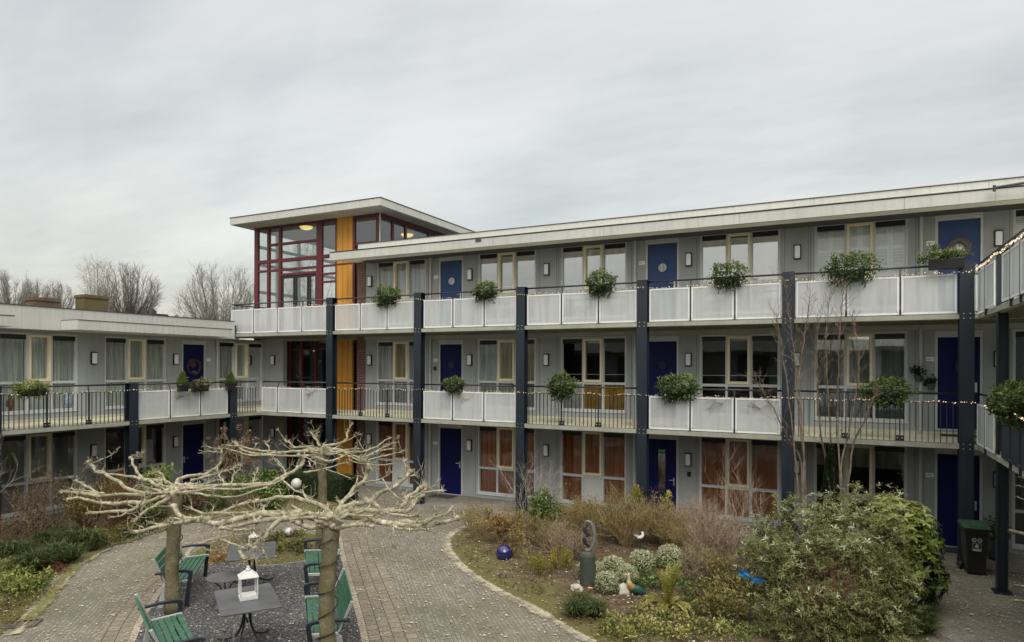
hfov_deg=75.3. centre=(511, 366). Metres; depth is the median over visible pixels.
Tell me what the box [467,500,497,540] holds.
dry perennial
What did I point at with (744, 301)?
railing
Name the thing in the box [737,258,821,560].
bare tree
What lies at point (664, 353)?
door
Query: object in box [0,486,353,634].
flower bed
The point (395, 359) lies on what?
window
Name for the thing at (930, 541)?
aucuba shrub
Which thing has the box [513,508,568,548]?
dry perennial
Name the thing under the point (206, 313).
bare tree
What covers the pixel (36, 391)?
hanging planter
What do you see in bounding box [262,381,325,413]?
railing
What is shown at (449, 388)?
hanging planter
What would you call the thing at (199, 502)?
withered shrub
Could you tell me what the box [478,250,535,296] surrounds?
window
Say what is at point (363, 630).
gravel kerb
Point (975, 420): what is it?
railing
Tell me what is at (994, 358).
wall lamp
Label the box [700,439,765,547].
bare shrub
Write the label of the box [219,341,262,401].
window
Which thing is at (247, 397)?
railing
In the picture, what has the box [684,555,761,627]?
green perennial
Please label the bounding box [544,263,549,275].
wall lamp
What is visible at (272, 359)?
wall lamp
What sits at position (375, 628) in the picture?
brick band
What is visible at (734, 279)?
hanging planter
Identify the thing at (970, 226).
door
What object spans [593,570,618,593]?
box ball
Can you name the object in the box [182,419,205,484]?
door
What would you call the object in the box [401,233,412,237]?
ceiling lamp
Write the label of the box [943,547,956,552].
doormat
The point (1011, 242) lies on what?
fairy lights
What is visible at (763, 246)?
window
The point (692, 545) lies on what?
dry perennial
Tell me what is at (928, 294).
railing
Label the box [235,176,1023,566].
apartment building
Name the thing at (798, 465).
wall lamp
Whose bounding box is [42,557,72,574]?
dry cover
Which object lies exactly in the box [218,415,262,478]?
window
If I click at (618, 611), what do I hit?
dead leaves
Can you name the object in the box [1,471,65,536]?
seedhead shrub
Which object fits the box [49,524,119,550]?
grass clump
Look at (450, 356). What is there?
door
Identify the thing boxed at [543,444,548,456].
wall lamp
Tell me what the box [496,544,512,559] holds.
glazed ball
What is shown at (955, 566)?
walkway kerb
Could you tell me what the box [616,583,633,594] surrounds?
stone
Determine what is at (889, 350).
window
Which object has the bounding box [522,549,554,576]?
golden plant
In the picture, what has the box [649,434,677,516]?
door
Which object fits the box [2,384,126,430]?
railing
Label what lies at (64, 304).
bare tree
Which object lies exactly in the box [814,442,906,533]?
window
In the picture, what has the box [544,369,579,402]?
hanging planter
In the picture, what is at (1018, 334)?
window
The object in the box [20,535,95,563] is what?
grass clump
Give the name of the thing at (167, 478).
laurel shrub
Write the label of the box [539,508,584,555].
dry perennial
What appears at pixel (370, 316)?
railing
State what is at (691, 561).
dry shrub
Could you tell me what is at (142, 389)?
fairy lights
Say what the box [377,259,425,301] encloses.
window
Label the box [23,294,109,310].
chimney
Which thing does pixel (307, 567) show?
garden bench
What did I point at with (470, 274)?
wall lamp
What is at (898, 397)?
hanging planter
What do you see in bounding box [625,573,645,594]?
bird ornament
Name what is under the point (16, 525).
seedhead shrub
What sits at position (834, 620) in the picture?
silver shrub
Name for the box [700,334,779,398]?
window
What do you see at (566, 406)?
window
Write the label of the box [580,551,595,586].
pedestal
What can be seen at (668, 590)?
fern
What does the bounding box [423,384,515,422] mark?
railing
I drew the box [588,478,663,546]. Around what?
brown shrub
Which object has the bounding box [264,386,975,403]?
fairy lights
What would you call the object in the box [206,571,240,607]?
garden table
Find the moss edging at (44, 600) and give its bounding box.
[21,509,316,621]
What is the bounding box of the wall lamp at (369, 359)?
[367,355,371,364]
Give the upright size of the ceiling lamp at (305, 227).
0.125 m
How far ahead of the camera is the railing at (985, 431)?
13.38 m
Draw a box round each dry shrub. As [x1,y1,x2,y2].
[561,524,598,559]
[653,504,705,551]
[658,480,732,545]
[675,495,750,566]
[679,540,721,579]
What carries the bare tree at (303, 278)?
on the ground
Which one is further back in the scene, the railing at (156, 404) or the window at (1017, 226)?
the railing at (156, 404)
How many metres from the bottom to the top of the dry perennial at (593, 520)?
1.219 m
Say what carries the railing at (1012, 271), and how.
on the apartment building at (1001, 312)
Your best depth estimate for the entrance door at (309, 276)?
25.44 m
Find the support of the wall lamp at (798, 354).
attached to the apartment building at (947, 482)
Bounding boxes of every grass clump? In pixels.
[0,537,47,557]
[0,543,68,573]
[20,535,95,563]
[24,527,77,547]
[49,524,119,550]
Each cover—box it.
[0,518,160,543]
[0,556,56,599]
[0,583,60,627]
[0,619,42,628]
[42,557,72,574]
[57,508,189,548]
[208,547,240,564]
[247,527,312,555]
[465,534,567,597]
[591,599,733,641]
[633,557,716,618]
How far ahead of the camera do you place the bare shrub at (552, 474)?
17.75 m
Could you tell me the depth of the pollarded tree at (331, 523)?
8.98 m
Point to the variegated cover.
(607, 626)
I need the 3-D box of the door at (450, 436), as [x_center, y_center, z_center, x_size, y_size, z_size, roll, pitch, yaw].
[-2.050,3.115,22.355,0.970,2.395,0.149,0,0,27]
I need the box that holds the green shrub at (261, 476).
[197,468,287,510]
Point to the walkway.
(1015, 563)
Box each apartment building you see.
[0,303,263,528]
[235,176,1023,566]
[979,182,1023,595]
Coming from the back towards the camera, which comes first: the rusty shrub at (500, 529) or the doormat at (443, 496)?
the doormat at (443, 496)
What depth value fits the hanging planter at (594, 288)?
17.92 m
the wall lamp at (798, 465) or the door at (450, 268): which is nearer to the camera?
the wall lamp at (798, 465)
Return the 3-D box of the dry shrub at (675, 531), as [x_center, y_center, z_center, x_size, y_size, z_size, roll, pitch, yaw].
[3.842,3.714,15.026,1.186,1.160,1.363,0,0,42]
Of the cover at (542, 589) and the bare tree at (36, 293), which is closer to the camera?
the cover at (542, 589)
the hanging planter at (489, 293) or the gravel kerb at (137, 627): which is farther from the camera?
the hanging planter at (489, 293)
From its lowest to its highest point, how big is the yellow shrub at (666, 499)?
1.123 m
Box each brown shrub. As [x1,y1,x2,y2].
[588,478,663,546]
[632,487,682,542]
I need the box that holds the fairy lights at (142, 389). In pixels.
[8,386,256,394]
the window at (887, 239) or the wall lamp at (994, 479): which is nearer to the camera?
the wall lamp at (994, 479)
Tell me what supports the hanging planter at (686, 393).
attached to the railing at (738, 414)
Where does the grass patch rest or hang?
on the flower bed at (546, 605)
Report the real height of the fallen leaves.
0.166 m
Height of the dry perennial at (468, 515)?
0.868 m
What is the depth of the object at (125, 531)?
16.55 m
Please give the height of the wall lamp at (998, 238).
0.380 m
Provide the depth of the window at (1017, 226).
15.43 m
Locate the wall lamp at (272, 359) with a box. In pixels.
[271,355,274,364]
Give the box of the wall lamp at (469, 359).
[467,354,471,365]
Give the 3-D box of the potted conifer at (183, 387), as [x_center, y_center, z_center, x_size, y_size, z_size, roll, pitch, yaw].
[-10.361,0.447,20.895,0.407,0.655,0.378,0,0,-3]
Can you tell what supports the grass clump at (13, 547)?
on the flower bed at (235, 500)
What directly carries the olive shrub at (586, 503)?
on the flower bed at (546, 605)
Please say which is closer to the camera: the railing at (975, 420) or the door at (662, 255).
the railing at (975, 420)
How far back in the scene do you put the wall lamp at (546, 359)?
20.62 m
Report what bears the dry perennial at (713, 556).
on the flower bed at (546, 605)
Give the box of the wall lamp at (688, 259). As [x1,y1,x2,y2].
[685,252,691,266]
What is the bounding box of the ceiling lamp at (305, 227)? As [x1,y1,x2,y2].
[299,225,312,229]
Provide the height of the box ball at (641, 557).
0.524 m
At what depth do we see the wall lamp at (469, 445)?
21.86 m
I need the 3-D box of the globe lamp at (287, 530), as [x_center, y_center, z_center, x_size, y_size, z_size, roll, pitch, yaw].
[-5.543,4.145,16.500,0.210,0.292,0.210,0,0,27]
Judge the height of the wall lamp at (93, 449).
0.380 m
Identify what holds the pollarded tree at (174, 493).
on the gravel
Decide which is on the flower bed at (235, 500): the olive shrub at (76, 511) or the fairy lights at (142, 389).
the olive shrub at (76, 511)
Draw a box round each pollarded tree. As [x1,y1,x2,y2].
[60,436,314,614]
[126,443,460,641]
[220,417,406,568]
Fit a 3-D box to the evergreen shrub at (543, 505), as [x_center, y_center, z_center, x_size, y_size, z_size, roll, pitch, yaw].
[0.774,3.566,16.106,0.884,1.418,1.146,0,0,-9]
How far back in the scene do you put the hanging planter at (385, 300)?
21.15 m
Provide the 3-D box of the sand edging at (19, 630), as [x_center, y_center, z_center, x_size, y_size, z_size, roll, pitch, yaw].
[-8.858,4.248,13.068,0.735,0.001,5.348,0,0,-17]
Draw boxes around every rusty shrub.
[474,501,503,530]
[485,510,514,542]
[499,502,545,541]
[505,521,532,555]
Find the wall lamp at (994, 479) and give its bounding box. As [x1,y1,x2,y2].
[993,471,994,487]
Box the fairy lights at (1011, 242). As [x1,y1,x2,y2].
[976,233,1023,269]
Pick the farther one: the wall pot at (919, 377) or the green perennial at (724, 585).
the wall pot at (919, 377)
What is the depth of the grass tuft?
11.32 m
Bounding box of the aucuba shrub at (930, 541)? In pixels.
[860,493,950,608]
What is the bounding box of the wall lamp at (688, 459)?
[685,453,690,466]
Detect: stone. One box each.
[570,583,583,591]
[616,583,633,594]
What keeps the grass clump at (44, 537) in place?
on the flower bed at (235, 500)
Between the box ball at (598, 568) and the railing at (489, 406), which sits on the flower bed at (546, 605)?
the box ball at (598, 568)
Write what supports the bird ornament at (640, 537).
on the flower bed at (546, 605)
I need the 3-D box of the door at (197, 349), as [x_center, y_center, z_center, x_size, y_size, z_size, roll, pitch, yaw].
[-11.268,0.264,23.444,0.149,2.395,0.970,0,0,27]
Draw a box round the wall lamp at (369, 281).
[367,276,371,286]
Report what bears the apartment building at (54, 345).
on the ground
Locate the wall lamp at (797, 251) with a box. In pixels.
[794,244,800,259]
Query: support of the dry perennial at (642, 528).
on the flower bed at (546, 605)
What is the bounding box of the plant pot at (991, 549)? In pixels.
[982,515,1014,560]
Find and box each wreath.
[186,359,200,375]
[947,238,973,257]
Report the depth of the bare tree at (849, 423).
15.04 m
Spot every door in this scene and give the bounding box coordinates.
[182,340,205,388]
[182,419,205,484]
[281,274,315,307]
[438,256,462,299]
[438,340,462,390]
[438,424,462,495]
[645,238,678,288]
[649,336,678,395]
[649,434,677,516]
[934,448,982,546]
[935,212,983,311]
[935,330,983,430]
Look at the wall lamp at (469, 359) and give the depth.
21.87 m
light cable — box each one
[161,504,183,591]
[316,538,341,639]
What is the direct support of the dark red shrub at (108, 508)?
on the flower bed at (235, 500)
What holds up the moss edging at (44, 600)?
on the flower bed at (235, 500)
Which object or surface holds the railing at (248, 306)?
on the apartment building at (947, 482)
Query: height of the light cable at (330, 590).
1.917 m
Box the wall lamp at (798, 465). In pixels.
[794,459,799,473]
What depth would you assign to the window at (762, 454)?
18.22 m
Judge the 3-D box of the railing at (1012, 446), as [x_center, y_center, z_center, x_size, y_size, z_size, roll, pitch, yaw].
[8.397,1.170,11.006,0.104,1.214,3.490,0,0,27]
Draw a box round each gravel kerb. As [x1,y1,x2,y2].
[127,530,278,641]
[284,529,368,641]
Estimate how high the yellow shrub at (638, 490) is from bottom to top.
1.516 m
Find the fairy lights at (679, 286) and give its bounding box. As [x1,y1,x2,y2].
[292,270,974,305]
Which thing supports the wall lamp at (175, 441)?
attached to the apartment building at (54, 345)
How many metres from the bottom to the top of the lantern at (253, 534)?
0.304 m
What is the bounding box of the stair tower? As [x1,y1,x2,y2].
[230,197,474,480]
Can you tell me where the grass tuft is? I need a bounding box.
[554,584,613,617]
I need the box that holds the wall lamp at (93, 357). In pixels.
[90,352,97,363]
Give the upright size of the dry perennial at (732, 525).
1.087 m
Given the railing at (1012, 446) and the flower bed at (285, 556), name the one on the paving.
the flower bed at (285, 556)
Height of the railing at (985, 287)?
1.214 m
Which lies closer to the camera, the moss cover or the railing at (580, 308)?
the moss cover
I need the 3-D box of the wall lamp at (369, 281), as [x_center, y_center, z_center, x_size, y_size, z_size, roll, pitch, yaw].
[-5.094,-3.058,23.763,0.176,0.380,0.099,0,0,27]
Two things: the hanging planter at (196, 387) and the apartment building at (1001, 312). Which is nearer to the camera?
the apartment building at (1001, 312)
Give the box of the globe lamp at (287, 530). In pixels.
[285,528,292,536]
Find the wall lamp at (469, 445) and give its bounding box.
[466,439,471,450]
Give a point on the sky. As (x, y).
(133, 132)
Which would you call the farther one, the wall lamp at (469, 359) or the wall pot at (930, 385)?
the wall lamp at (469, 359)
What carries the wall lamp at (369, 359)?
attached to the apartment building at (947, 482)
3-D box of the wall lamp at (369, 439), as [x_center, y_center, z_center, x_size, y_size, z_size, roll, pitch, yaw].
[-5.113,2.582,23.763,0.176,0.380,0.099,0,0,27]
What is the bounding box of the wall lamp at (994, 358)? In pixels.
[993,351,995,366]
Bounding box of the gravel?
[135,554,361,641]
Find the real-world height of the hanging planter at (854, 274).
0.941 m
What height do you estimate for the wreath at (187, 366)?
0.617 m
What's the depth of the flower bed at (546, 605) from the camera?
12.86 m
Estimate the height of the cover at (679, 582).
0.423 m
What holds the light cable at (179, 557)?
attached to the pollarded tree at (174, 493)
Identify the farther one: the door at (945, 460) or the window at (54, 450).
the window at (54, 450)
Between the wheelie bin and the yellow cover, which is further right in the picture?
the wheelie bin
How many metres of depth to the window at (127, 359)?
21.46 m
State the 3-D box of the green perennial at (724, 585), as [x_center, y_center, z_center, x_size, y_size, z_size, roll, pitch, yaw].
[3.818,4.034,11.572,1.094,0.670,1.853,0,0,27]
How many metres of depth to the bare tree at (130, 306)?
51.40 m
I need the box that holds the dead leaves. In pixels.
[457,530,917,641]
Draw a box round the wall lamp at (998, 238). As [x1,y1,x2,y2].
[994,230,1003,246]
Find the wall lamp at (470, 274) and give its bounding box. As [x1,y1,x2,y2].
[467,268,472,280]
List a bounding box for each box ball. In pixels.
[574,560,603,577]
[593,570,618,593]
[601,555,624,573]
[616,563,639,584]
[628,548,655,572]
[654,542,685,569]
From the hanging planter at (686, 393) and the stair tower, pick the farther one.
the stair tower
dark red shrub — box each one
[82,469,145,530]
[111,470,149,529]
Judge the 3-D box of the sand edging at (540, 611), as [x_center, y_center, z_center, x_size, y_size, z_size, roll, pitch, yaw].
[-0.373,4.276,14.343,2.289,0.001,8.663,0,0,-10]
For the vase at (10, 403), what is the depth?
18.33 m
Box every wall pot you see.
[909,365,926,381]
[922,374,941,389]
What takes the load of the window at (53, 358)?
in the apartment building at (54, 345)
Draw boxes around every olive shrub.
[60,480,111,529]
[80,456,148,497]
[93,472,138,509]
[550,480,595,537]
[567,491,606,528]
[644,507,687,544]
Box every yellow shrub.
[621,480,643,507]
[659,490,673,511]
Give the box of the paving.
[0,496,1023,641]
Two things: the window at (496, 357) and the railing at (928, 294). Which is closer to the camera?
the railing at (928, 294)
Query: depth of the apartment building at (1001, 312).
12.73 m
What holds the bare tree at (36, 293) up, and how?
on the ground
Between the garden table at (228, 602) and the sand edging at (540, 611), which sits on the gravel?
the garden table at (228, 602)
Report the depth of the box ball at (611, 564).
13.38 m
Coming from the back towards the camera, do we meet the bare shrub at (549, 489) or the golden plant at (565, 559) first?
the bare shrub at (549, 489)
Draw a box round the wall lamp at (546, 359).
[543,354,548,365]
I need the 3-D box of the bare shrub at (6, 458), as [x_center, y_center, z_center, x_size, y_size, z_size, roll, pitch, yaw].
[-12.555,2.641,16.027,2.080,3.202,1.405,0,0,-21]
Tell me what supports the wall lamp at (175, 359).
attached to the apartment building at (54, 345)
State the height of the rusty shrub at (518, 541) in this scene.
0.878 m
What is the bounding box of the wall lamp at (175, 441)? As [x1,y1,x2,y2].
[173,436,178,446]
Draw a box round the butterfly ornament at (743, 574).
[738,569,765,612]
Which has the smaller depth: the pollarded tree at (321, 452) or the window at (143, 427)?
the pollarded tree at (321, 452)
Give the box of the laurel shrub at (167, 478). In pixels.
[124,462,180,524]
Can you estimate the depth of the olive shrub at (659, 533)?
15.27 m
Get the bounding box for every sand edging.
[4,547,107,634]
[443,522,595,641]
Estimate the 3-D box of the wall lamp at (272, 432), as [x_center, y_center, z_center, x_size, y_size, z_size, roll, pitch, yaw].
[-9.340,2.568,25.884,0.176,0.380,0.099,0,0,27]
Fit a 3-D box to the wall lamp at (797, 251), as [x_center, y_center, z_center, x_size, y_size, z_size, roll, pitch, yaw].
[7.499,-3.016,17.443,0.176,0.380,0.099,0,0,27]
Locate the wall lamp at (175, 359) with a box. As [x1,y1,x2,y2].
[173,354,178,364]
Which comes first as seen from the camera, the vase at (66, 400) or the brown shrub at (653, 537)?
the brown shrub at (653, 537)
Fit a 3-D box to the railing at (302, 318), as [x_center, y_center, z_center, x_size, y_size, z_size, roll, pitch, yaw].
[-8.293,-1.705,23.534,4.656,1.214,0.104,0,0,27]
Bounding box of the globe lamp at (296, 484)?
[291,478,301,495]
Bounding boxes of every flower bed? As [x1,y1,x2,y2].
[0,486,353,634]
[193,533,315,563]
[451,525,931,641]
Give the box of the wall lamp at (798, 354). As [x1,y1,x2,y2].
[795,352,800,366]
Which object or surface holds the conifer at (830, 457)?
on the flower bed at (546, 605)
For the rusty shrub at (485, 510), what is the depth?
17.11 m
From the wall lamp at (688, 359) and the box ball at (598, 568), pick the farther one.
the wall lamp at (688, 359)
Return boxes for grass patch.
[870,603,947,633]
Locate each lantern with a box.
[237,566,258,601]
[249,532,257,546]
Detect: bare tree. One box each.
[0,267,36,304]
[15,278,57,304]
[39,280,76,307]
[71,254,124,305]
[93,262,165,313]
[163,257,266,339]
[260,240,334,306]
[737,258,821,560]
[794,265,882,540]
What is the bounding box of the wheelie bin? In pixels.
[958,519,991,573]
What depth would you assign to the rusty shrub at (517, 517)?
15.78 m
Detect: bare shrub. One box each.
[0,417,41,488]
[232,514,277,541]
[489,448,561,517]
[529,465,569,516]
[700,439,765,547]
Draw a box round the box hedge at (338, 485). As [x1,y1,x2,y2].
[261,466,358,503]
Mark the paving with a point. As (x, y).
(520, 623)
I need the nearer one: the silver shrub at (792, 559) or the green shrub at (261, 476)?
the silver shrub at (792, 559)
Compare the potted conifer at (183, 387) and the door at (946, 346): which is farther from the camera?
the potted conifer at (183, 387)
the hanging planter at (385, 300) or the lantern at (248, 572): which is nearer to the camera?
the lantern at (248, 572)
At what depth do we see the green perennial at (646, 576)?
12.65 m
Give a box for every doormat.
[428,494,456,498]
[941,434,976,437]
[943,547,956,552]
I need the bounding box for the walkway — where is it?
[240,476,1023,573]
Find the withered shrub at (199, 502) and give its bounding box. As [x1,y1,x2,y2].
[164,492,214,512]
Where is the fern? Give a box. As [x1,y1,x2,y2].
[639,560,694,614]
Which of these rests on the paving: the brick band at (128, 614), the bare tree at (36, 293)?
the brick band at (128, 614)
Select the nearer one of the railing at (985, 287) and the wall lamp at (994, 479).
the railing at (985, 287)
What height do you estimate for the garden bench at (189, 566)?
0.882 m
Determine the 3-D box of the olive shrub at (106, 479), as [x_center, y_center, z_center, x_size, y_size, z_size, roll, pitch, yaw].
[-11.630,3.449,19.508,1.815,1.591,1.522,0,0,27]
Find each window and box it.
[0,332,78,414]
[2,429,76,518]
[104,422,165,484]
[105,336,165,408]
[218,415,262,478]
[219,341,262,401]
[375,340,425,405]
[375,421,412,487]
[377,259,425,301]
[476,425,535,499]
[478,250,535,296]
[478,338,535,409]
[559,430,625,506]
[560,336,626,412]
[561,242,626,292]
[699,436,779,524]
[700,229,779,286]
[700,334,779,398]
[814,331,907,423]
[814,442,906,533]
[815,219,907,300]
[1012,471,1023,549]
[1013,209,1023,298]
[1013,329,1023,396]
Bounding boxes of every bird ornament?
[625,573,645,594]
[633,531,643,548]
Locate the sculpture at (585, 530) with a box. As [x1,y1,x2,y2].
[582,520,595,551]
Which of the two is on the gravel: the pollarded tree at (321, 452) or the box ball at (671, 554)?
the pollarded tree at (321, 452)
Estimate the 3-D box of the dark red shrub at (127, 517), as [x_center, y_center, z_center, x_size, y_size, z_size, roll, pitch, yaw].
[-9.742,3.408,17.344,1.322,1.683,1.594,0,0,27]
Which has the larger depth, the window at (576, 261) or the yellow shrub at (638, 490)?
the window at (576, 261)
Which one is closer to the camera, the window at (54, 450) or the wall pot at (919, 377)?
the wall pot at (919, 377)
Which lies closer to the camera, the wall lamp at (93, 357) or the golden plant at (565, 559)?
the golden plant at (565, 559)
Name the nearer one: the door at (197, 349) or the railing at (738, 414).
the railing at (738, 414)
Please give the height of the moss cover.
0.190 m
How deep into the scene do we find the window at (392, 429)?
23.37 m
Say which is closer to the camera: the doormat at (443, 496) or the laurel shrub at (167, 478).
the laurel shrub at (167, 478)
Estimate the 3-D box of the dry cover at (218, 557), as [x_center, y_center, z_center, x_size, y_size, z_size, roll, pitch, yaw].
[-6.450,4.217,14.785,0.702,0.236,1.197,0,0,-28]
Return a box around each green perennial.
[625,567,667,590]
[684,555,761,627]
[691,568,766,621]
[714,613,814,641]
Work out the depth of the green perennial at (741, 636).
10.45 m
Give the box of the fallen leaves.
[1,500,1023,641]
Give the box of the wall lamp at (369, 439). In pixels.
[367,433,371,443]
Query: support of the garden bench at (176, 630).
on the gravel
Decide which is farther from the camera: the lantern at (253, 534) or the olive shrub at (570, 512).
the olive shrub at (570, 512)
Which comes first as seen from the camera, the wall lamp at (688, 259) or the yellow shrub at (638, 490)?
the yellow shrub at (638, 490)
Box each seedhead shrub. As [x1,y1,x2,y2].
[0,504,39,544]
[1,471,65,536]
[18,450,102,524]
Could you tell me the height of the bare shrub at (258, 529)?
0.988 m
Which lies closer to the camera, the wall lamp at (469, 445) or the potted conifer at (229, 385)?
the wall lamp at (469, 445)
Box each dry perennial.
[454,502,482,530]
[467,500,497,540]
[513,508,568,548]
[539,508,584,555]
[576,495,616,539]
[626,500,653,534]
[681,531,713,562]
[689,539,739,581]
[704,506,749,546]
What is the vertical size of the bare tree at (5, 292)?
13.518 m
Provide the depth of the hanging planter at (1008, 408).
10.71 m
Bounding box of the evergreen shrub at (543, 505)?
[524,484,563,539]
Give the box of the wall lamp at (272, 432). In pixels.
[270,428,274,437]
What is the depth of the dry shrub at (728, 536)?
13.69 m
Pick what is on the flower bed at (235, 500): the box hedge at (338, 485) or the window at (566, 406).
the box hedge at (338, 485)
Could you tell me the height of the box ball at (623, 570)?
0.478 m
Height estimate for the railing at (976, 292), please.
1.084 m
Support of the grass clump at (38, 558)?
on the flower bed at (235, 500)
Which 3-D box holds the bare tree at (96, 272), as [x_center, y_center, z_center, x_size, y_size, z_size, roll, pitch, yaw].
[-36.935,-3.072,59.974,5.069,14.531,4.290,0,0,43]
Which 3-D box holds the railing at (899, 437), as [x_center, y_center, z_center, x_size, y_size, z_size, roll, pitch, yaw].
[8.262,1.169,15.222,3.268,1.214,0.104,0,0,27]
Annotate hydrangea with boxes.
[206,424,268,496]
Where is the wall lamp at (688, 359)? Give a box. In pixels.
[685,353,691,365]
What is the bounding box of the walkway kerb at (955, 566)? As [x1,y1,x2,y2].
[358,497,958,567]
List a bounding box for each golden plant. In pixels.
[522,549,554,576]
[550,544,573,570]
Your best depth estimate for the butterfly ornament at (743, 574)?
10.39 m
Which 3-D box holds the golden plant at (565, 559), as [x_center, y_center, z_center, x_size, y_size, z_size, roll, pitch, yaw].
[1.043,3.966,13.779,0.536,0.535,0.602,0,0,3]
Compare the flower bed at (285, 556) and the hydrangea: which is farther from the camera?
the hydrangea
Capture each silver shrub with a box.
[732,480,926,629]
[742,534,925,641]
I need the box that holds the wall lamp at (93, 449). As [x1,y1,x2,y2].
[90,444,96,456]
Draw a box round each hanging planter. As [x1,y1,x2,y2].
[11,377,53,401]
[189,376,212,393]
[370,283,402,308]
[440,375,466,395]
[470,280,502,302]
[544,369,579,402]
[585,267,617,297]
[654,372,702,404]
[704,259,751,293]
[816,249,886,287]
[854,376,922,410]
[916,243,974,270]
[985,378,1023,429]
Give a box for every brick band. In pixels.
[97,527,279,641]
[283,524,419,641]
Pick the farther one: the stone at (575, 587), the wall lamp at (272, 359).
the wall lamp at (272, 359)
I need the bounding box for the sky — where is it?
[0,0,1023,339]
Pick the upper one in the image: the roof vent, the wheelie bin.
the roof vent
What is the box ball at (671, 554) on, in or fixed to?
on the flower bed at (546, 605)
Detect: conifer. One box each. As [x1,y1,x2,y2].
[176,371,189,391]
[224,371,235,389]
[817,443,842,551]
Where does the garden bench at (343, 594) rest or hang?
on the gravel
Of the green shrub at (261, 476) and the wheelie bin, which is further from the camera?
the green shrub at (261, 476)
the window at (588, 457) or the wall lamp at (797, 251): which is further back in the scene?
the window at (588, 457)
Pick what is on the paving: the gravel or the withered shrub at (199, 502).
the gravel
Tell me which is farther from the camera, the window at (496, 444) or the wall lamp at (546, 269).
the window at (496, 444)
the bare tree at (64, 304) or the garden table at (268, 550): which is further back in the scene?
the bare tree at (64, 304)
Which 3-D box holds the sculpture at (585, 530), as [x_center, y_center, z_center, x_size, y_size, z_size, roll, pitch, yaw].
[1.492,3.264,12.811,0.276,0.614,0.076,0,0,0]
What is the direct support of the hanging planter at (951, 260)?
attached to the railing at (928, 294)
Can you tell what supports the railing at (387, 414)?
on the apartment building at (947, 482)
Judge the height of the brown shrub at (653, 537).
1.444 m
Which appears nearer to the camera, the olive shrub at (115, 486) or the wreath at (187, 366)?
the olive shrub at (115, 486)
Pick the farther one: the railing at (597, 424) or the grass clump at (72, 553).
the railing at (597, 424)
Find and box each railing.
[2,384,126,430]
[139,382,227,419]
[231,299,325,332]
[232,304,264,307]
[237,381,256,412]
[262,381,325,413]
[335,294,413,329]
[335,382,412,418]
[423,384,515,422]
[424,288,515,327]
[527,282,636,324]
[527,385,636,428]
[649,274,781,321]
[649,387,781,434]
[795,265,956,317]
[795,390,956,443]
[974,393,975,443]
[975,263,977,312]
[977,249,998,314]
[977,393,994,454]
[998,228,1023,305]
[1001,399,1023,476]
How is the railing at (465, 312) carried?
on the apartment building at (947, 482)
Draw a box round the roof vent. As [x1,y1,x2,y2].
[144,309,167,315]
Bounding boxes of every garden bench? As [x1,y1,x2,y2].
[134,593,205,641]
[152,543,209,607]
[303,538,340,594]
[304,568,353,641]
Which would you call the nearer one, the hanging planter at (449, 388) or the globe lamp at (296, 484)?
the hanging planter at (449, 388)
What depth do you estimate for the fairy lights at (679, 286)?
16.73 m
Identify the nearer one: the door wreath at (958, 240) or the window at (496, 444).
the door wreath at (958, 240)
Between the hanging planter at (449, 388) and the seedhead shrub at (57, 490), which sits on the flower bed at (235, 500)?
the seedhead shrub at (57, 490)
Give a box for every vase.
[6,394,12,410]
[65,392,71,407]
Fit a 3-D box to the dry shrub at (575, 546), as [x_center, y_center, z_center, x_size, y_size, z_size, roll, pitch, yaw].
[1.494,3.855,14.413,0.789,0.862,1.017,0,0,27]
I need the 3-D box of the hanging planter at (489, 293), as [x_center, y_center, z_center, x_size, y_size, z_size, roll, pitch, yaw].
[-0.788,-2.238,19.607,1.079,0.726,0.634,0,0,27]
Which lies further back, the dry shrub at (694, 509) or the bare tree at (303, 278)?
the bare tree at (303, 278)
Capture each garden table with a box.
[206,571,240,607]
[214,583,281,641]
[225,541,275,586]
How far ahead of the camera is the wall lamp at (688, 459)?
18.67 m

